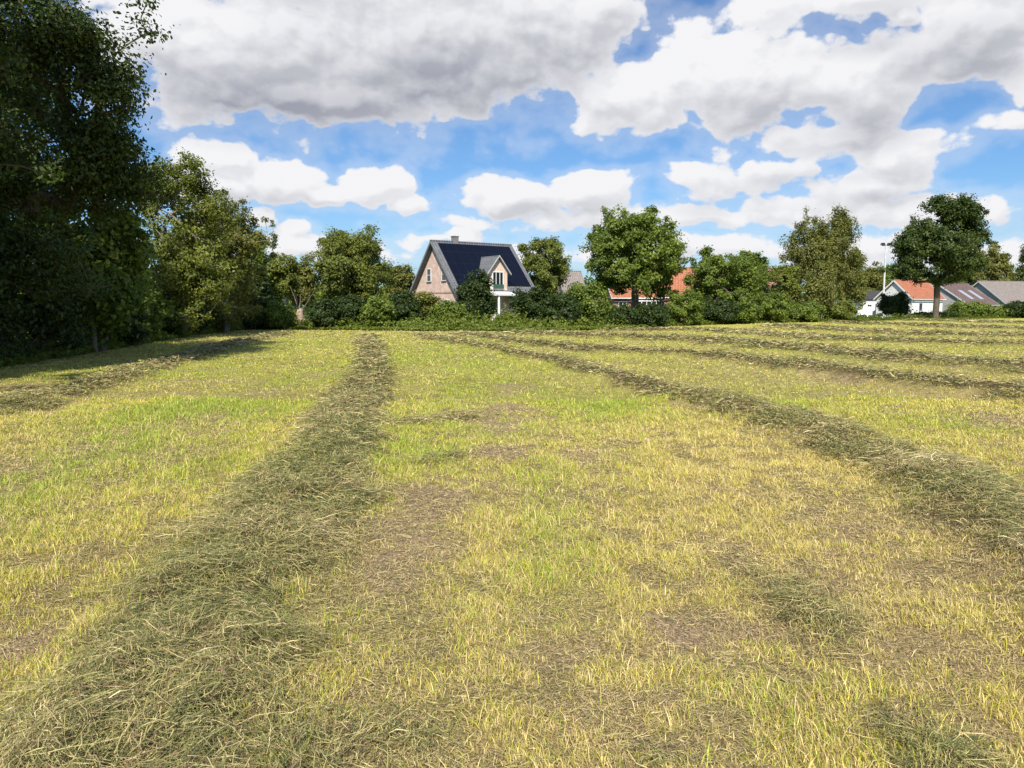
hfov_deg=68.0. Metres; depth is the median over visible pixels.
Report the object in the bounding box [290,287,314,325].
pollard stump
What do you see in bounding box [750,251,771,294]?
tree
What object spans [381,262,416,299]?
tree
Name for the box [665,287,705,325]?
shrub
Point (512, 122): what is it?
sky
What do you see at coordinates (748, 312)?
shrub
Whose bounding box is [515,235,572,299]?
tree
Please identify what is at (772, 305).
shrub
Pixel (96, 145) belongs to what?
oak tree
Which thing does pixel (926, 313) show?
shrub
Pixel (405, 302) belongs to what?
shrub
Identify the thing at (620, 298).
orange roofed house
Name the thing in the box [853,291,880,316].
white outbuilding
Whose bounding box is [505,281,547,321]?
shrub
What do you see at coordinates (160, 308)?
shrub
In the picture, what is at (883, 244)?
lamp mast
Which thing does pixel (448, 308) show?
shrub
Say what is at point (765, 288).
shrub
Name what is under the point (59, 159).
oak tree
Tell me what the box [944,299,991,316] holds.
shrub
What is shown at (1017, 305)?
shrub
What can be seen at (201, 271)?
hedgerow tree
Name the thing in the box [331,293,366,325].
shrub
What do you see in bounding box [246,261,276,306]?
tree
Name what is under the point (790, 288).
tree
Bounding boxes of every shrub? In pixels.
[2,258,128,352]
[21,206,162,351]
[63,303,153,344]
[133,287,174,340]
[151,292,187,335]
[176,295,212,332]
[203,300,223,328]
[239,292,269,329]
[261,299,300,329]
[303,297,341,326]
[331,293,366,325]
[357,293,400,325]
[385,289,424,320]
[412,290,443,320]
[429,299,465,322]
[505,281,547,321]
[538,289,584,324]
[563,279,619,323]
[605,301,642,324]
[633,301,672,326]
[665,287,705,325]
[702,296,742,323]
[733,299,764,323]
[752,291,788,320]
[761,281,786,312]
[786,298,828,321]
[822,299,862,319]
[875,290,913,316]
[908,310,961,316]
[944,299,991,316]
[986,304,1016,316]
[1003,300,1023,317]
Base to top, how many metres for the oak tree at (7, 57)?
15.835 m
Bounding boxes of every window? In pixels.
[427,269,431,281]
[441,268,445,281]
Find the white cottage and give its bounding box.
[873,279,945,316]
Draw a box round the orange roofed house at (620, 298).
[593,268,663,306]
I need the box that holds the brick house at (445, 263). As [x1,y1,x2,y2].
[409,236,534,319]
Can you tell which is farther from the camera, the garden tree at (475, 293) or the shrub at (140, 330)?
the garden tree at (475, 293)
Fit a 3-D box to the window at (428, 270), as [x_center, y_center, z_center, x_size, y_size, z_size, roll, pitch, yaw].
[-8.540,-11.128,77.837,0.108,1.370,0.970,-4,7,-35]
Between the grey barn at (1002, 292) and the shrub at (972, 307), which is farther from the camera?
the grey barn at (1002, 292)
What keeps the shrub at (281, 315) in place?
on the field
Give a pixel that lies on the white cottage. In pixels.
(923, 298)
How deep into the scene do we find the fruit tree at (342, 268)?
58.74 m
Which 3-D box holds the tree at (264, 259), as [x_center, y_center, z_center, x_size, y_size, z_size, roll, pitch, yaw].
[-20.378,-8.451,61.544,2.622,7.962,2.616,0,6,0]
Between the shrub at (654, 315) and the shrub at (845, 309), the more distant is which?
the shrub at (845, 309)
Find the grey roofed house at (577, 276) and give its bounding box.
[557,271,584,293]
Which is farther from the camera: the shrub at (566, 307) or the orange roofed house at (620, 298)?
the orange roofed house at (620, 298)
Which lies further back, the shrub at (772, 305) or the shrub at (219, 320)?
the shrub at (772, 305)
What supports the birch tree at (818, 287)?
on the field
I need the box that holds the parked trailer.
[853,307,875,317]
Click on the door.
(494, 316)
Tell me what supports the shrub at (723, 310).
on the field
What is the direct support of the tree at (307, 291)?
on the field
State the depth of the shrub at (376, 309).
52.94 m
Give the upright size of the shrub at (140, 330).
2.869 m
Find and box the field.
[0,308,1023,767]
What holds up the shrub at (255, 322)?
on the field
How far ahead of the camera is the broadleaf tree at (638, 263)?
65.50 m
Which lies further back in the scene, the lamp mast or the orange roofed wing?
the lamp mast
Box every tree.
[0,0,73,189]
[0,0,191,348]
[0,72,132,336]
[65,146,246,336]
[164,196,276,332]
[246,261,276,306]
[252,233,273,285]
[266,252,304,305]
[268,220,282,303]
[283,259,318,318]
[300,221,399,302]
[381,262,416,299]
[449,268,498,320]
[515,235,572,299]
[577,203,690,307]
[682,245,771,305]
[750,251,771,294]
[765,263,803,314]
[776,206,836,302]
[796,260,840,317]
[811,203,865,302]
[836,242,869,308]
[861,261,888,290]
[878,192,996,317]
[878,264,901,284]
[953,276,973,285]
[967,240,1019,285]
[1013,244,1023,280]
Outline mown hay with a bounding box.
[0,317,1023,767]
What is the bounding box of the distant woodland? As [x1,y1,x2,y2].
[16,272,1015,312]
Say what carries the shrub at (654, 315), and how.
on the field
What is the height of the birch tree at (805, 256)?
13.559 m
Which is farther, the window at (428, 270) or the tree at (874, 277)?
the tree at (874, 277)
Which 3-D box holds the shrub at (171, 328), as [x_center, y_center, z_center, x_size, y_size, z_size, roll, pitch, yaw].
[-18.433,-3.469,38.496,3.836,2.710,3.800,-2,6,-19]
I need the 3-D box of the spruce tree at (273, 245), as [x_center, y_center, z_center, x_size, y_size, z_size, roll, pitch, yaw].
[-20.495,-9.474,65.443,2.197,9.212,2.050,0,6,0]
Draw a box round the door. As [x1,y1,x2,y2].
[492,302,500,319]
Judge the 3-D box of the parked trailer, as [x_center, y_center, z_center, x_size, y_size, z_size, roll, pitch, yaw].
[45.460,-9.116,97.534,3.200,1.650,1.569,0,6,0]
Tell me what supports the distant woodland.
on the field
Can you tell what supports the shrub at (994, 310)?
on the field
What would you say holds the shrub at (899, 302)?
on the field
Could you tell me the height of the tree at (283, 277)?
6.429 m
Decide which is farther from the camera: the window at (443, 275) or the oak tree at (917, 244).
the oak tree at (917, 244)
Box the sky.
[0,0,1023,305]
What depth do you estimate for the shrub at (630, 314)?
58.87 m
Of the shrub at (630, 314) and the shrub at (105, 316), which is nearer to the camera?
the shrub at (105, 316)
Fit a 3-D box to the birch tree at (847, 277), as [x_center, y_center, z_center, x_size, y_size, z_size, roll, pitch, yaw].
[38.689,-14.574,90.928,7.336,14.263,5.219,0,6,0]
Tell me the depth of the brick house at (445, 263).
76.75 m
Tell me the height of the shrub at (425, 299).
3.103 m
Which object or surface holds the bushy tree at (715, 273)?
on the field
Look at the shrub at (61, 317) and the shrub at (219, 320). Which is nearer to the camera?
the shrub at (61, 317)
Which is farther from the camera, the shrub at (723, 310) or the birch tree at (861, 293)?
the birch tree at (861, 293)
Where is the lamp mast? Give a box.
[880,243,889,317]
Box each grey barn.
[932,282,999,311]
[972,281,1023,307]
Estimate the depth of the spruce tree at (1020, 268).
148.27 m
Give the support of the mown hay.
on the field
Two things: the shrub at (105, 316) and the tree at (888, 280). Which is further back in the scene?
the tree at (888, 280)
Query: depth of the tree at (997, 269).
146.78 m
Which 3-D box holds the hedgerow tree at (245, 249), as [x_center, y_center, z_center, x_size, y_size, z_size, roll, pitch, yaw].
[-18.420,-7.301,47.385,6.462,8.632,6.120,5,7,39]
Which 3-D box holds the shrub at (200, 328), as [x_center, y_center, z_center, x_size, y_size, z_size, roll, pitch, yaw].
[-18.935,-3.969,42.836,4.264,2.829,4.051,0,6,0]
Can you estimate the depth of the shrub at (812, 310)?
79.59 m
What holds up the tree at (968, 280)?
on the field
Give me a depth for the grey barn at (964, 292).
126.90 m
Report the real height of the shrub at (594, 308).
3.903 m
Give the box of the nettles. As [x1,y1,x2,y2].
[0,300,1022,366]
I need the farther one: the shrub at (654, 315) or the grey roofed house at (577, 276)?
the grey roofed house at (577, 276)
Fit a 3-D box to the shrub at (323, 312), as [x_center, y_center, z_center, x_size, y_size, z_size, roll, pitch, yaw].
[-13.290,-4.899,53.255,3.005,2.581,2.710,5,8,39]
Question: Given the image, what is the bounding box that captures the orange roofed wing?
[661,267,698,319]
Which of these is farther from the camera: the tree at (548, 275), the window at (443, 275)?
the tree at (548, 275)
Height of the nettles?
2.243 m

